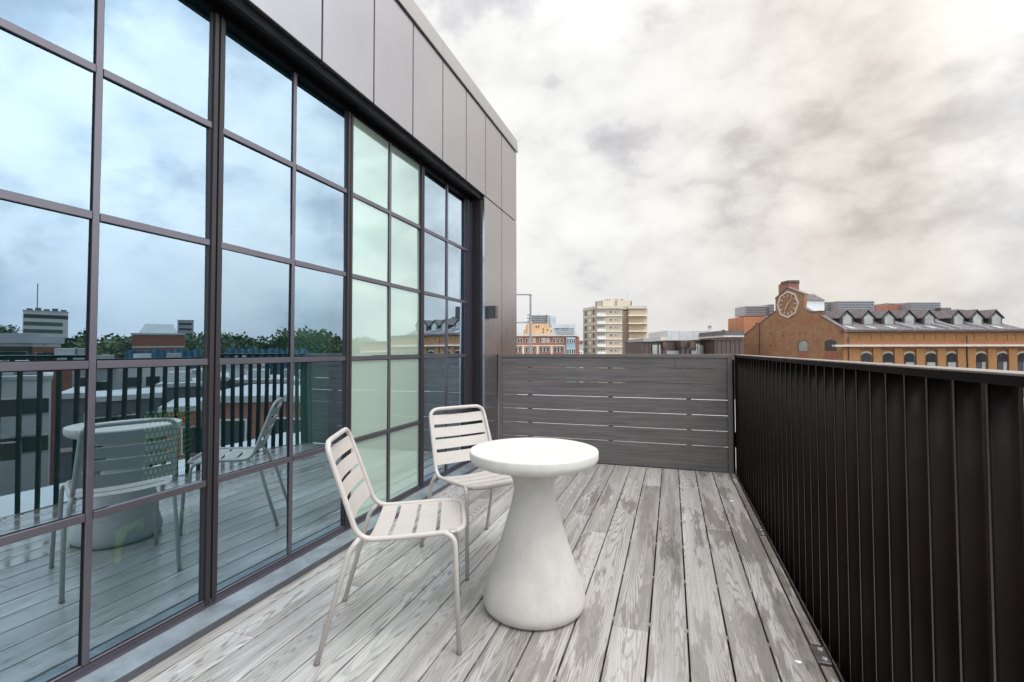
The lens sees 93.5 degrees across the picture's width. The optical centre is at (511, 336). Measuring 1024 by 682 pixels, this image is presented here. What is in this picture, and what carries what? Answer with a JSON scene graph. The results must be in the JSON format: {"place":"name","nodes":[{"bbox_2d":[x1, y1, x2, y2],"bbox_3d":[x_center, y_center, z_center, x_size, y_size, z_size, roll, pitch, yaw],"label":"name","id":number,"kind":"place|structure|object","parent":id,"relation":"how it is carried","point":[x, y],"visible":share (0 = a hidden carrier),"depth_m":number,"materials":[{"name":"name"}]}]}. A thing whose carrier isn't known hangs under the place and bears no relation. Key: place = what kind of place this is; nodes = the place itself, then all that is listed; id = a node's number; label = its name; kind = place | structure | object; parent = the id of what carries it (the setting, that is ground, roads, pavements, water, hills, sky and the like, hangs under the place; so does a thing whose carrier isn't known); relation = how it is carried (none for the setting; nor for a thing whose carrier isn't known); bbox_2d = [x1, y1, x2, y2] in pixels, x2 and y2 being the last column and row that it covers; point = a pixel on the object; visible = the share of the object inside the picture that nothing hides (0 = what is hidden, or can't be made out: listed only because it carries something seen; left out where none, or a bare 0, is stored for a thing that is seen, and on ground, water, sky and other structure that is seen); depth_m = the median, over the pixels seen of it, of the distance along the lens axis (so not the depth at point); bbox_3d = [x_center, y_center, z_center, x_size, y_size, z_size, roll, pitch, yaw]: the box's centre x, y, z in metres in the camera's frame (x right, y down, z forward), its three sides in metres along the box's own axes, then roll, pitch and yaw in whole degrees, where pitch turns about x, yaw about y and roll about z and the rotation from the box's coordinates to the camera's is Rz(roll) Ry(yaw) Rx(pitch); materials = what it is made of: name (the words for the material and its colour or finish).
{"place":"outdoors","nodes":[
{"label":"outdoors","id":0,"kind":"place"},
{"bbox_2d":[524,324,552,334],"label":"stone block","id":1,"kind":"structure","parent":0,"point":[540,328],"depth_m":130.12,"materials":[{"name":"stone"}]},
{"bbox_2d":[527,313,555,325],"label":"steel clad tower","id":2,"kind":"structure","parent":0,"point":[543,319],"depth_m":200.29,"materials":[{"name":"grey metal"}]},
{"bbox_2d":[579,341,582,367],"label":"distant house","id":3,"kind":"structure","parent":0,"point":[580,347],"depth_m":145.96,"materials":[{"name":"stone"}]},
{"bbox_2d":[583,299,647,382],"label":"apartment tower","id":4,"kind":"structure","parent":0,"point":[612,326],"depth_m":166.32,"materials":[{"name":"beige concrete"}]},
{"bbox_2d":[628,337,667,341],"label":"blue grey shed","id":5,"kind":"structure","parent":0,"point":[650,339],"depth_m":60.75,"materials":[{"name":"paint"}]},
{"bbox_2d":[625,339,743,384],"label":"zinc pavilion","id":6,"kind":"structure","parent":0,"point":[733,347],"depth_m":33.99,"materials":[{"name":"metal"}]},
{"bbox_2d":[652,344,657,353],"bbox_3d":[10.052,1.050,33.933,0.405,0.981,0.140,0,-2,0],"label":"window","id":7,"kind":"structure","parent":6,"relation":"in","point":[654,346],"depth_m":33.87,"materials":[{"name":"white glass"}]},
{"bbox_2d":[658,344,660,353],"bbox_3d":[10.387,1.050,33.933,0.185,0.981,0.140,0,-2,0],"label":"window","id":8,"kind":"structure","parent":6,"relation":"in","point":[659,345],"depth_m":33.90,"materials":[{"name":"white glass"}]},
{"bbox_2d":[697,345,703,353],"bbox_3d":[13.800,1.098,35.257,0.449,1.005,0.150,0,-2,0],"label":"window","id":9,"kind":"structure","parent":6,"relation":"in","point":[700,350],"depth_m":35.19,"materials":[{"name":"grey glass"}]},
{"bbox_2d":[648,330,724,339],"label":"white planked hall","id":10,"kind":"structure","parent":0,"point":[682,334],"depth_m":85.05,"materials":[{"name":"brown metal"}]},
{"bbox_2d":[414,0,1023,340],"label":"sky","id":11,"kind":"structure","parent":0,"point":[686,161],"materials":[{"name":"white"}]},
{"bbox_2d":[697,331,743,339],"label":"grey flat hall","id":12,"kind":"structure","parent":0,"point":[725,335],"depth_m":70.90,"materials":[{"name":"paint"}]},
{"bbox_3d":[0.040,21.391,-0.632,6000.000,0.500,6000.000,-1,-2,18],"label":"ground","id":13,"kind":"structure","parent":0,"visible":0},
{"bbox_2d":[517,333,578,381],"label":"brick institute","id":14,"kind":"structure","parent":13,"relation":"on","point":[555,344],"depth_m":91.94,"materials":[{"name":"brick"}]},
{"bbox_2d":[549,324,574,334],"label":"glass office","id":15,"kind":"structure","parent":13,"relation":"on","point":[563,328],"depth_m":170.13,"materials":[{"name":"white glass"}]},
{"bbox_2d":[728,280,1023,370],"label":"brick building","id":16,"kind":"structure","parent":13,"relation":"on","point":[797,323],"depth_m":61.59,"materials":[{"name":"brown brick"}]},
{"bbox_2d":[798,340,807,351],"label":"window","id":17,"kind":"structure","parent":16,"relation":"in","point":[802,345],"depth_m":66.10,"materials":[{"name":"grey glass"}]},
{"bbox_2d":[825,340,835,350],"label":"window","id":18,"kind":"structure","parent":16,"relation":"in","point":[828,344],"depth_m":61.91,"materials":[{"name":"grey glass"}]},
{"bbox_2d":[862,353,870,361],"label":"window","id":19,"kind":"structure","parent":16,"relation":"in","point":[866,357],"depth_m":60.08,"materials":[{"name":"grey glass"}]},
{"bbox_2d":[883,353,892,362],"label":"window","id":20,"kind":"structure","parent":16,"relation":"in","point":[887,357],"depth_m":60.08,"materials":[{"name":"grey glass"}]},
{"bbox_2d":[905,353,914,364],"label":"window","id":21,"kind":"structure","parent":16,"relation":"in","point":[909,357],"depth_m":60.08,"materials":[{"name":"grey glass"}]},
{"bbox_2d":[926,353,935,365],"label":"window","id":22,"kind":"structure","parent":16,"relation":"in","point":[930,357],"depth_m":60.08,"materials":[{"name":"grey glass"}]},
{"bbox_2d":[947,353,956,366],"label":"window","id":23,"kind":"structure","parent":16,"relation":"in","point":[951,357],"depth_m":60.08,"materials":[{"name":"grey glass"}]},
{"bbox_2d":[976,353,985,368],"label":"window","id":24,"kind":"structure","parent":16,"relation":"in","point":[980,357],"depth_m":60.08,"materials":[{"name":"grey glass"}]},
{"bbox_2d":[998,353,1007,369],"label":"window","id":25,"kind":"structure","parent":16,"relation":"in","point":[1002,357],"depth_m":60.08,"materials":[{"name":"grey glass"}]},
{"bbox_2d":[1018,353,1023,370],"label":"window","id":26,"kind":"structure","parent":16,"relation":"in","point":[1020,356],"depth_m":60.08,"materials":[{"name":"grey glass"}]},
{"bbox_3d":[-3.096,11.386,1.782,11.150,19.655,9.260,-1,-2,18],"label":"terrace block","id":27,"kind":"object","parent":13,"relation":"on","visible":0},
{"bbox_2d":[0,0,517,681],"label":"penthouse building","id":28,"kind":"structure","parent":27,"relation":"on","point":[274,240],"depth_m":3.01,"materials":[{"name":"grey metal"}]},
{"bbox_2d":[0,0,213,681],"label":"window","id":29,"kind":"structure","parent":28,"relation":"in","point":[185,28],"depth_m":1.76,"materials":[{"name":"clear glass"}]},
{"bbox_2d":[48,402,196,564],"bbox_3d":[-2.222,0.815,2.815,0.534,0.790,0.650,-1,-2,18],"label":"indoor armchair","id":30,"kind":"object","parent":28,"relation":"on","point":[139,454],"visible":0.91,"depth_m":2.61,"materials":[{"name":"fabric"}]},
{"bbox_2d":[216,21,347,594],"bbox_3d":[-1.190,-0.144,2.608,0.020,2.623,0.894,-1,-2,18],"label":"window","id":31,"kind":"structure","parent":28,"relation":"in","point":[284,181],"depth_m":2.55,"materials":[{"name":"clear glass"}]},
{"bbox_2d":[351,117,420,519],"bbox_3d":[-0.893,-0.118,3.505,0.020,2.623,0.894,-1,-2,18],"label":"window","id":32,"kind":"structure","parent":28,"relation":"in","point":[386,263],"depth_m":3.46,"materials":[{"name":"clear glass"}]},
{"bbox_2d":[424,169,466,482],"bbox_3d":[-0.597,-0.093,4.398,0.020,2.623,0.887,-1,-2,18],"label":"window","id":33,"kind":"structure","parent":28,"relation":"in","point":[445,250],"depth_m":4.36,"materials":[{"name":"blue glass"}]},
{"bbox_2d":[487,306,497,318],"bbox_3d":[-0.201,-0.249,5.017,0.090,0.132,0.084,-1,-2,18],"label":"wall lamp","id":34,"kind":"object","parent":28,"relation":"attached to","point":[492,312],"visible":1,"depth_m":4.98,"materials":[{"name":"black metal"}]},
{"bbox_2d":[596,463,767,681],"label":"deck substructure","id":35,"kind":"object","parent":28,"relation":"attached to","point":[654,570],"depth_m":2.68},
{"bbox_2d":[608,472,820,670],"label":"deck joists","id":36,"kind":"object","parent":35,"relation":"on","point":[684,584],"depth_m":2.44,"materials":[{"name":"black wood"}]},
{"bbox_2d":[129,464,838,681],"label":"deck","id":37,"kind":"structure","parent":36,"relation":"on","point":[401,595],"depth_m":2.13,"materials":[{"name":"grey wood"}]},
{"bbox_2d":[313,427,466,665],"bbox_3d":[-0.476,0.806,2.037,0.562,0.810,0.479,0,-2,-7],"label":"garden chair","id":38,"kind":"object","parent":37,"relation":"on","point":[453,520],"visible":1,"depth_m":2.00,"materials":[{"name":"beige metal"}]},
{"bbox_2d":[420,404,513,579],"bbox_3d":[-0.189,0.827,2.764,0.479,0.810,0.562,1,-2,-36],"label":"garden chair","id":39,"kind":"object","parent":37,"relation":"on","point":[455,456],"visible":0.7,"depth_m":2.87,"materials":[{"name":"beige metal"}]},
{"bbox_2d":[470,438,598,630],"bbox_3d":[0.100,0.865,2.197,0.585,0.700,0.585,-1,-2,18],"label":"cafe table","id":40,"kind":"object","parent":37,"relation":"on","point":[534,582],"visible":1,"depth_m":2.06,"materials":[{"name":"concrete"}]},
{"bbox_2d":[404,469,769,681],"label":"deck clips","id":41,"kind":"object","parent":37,"relation":"attached to","point":[653,578],"visible":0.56,"depth_m":2.42,"materials":[{"name":"black metal"}]},
{"bbox_2d":[498,354,735,473],"bbox_3d":[1.026,0.747,4.904,2.452,1.134,0.068,-1,-2,18],"label":"slatted screen","id":42,"kind":"object","parent":37,"relation":"on","point":[693,380],"visible":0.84,"depth_m":4.83,"materials":[{"name":"grey wood"}]},
{"bbox_2d":[755,528,765,536],"bbox_3d":[1.576,1.245,3.056,0.046,0.028,0.110,-1,-2,18],"label":"fixing bracket","id":43,"kind":"object","parent":37,"relation":"attached to","point":[760,532],"visible":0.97,"depth_m":3.04,"materials":[{"name":"metal"}]},
{"bbox_2d":[810,645,831,667],"bbox_3d":[1.168,1.210,1.823,0.046,0.028,0.110,-1,-2,18],"label":"fixing bracket","id":44,"kind":"object","parent":37,"relation":"attached to","point":[820,655],"visible":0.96,"depth_m":1.81,"materials":[{"name":"metal"}]},
{"bbox_2d":[734,355,1023,681],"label":"balustrade","id":45,"kind":"object","parent":35,"relation":"attached to","point":[886,501],"visible":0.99,"depth_m":1.35,"materials":[{"name":"black metal"}]},
{"bbox_2d":[518,394,727,446],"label":"roof","id":46,"kind":"structure","parent":27,"relation":"attached to","point":[615,411],"depth_m":11.99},
{"bbox_2d":[517,293,531,353],"bbox_3d":[-0.845,0.456,11.023,2.710,2.882,0.175,0,-2,1],"label":"scaffold guardrail","id":47,"kind":"object","parent":46,"relation":"on","point":[530,295],"visible":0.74,"depth_m":11.00,"materials":[{"name":"grey metal"}]}
]}

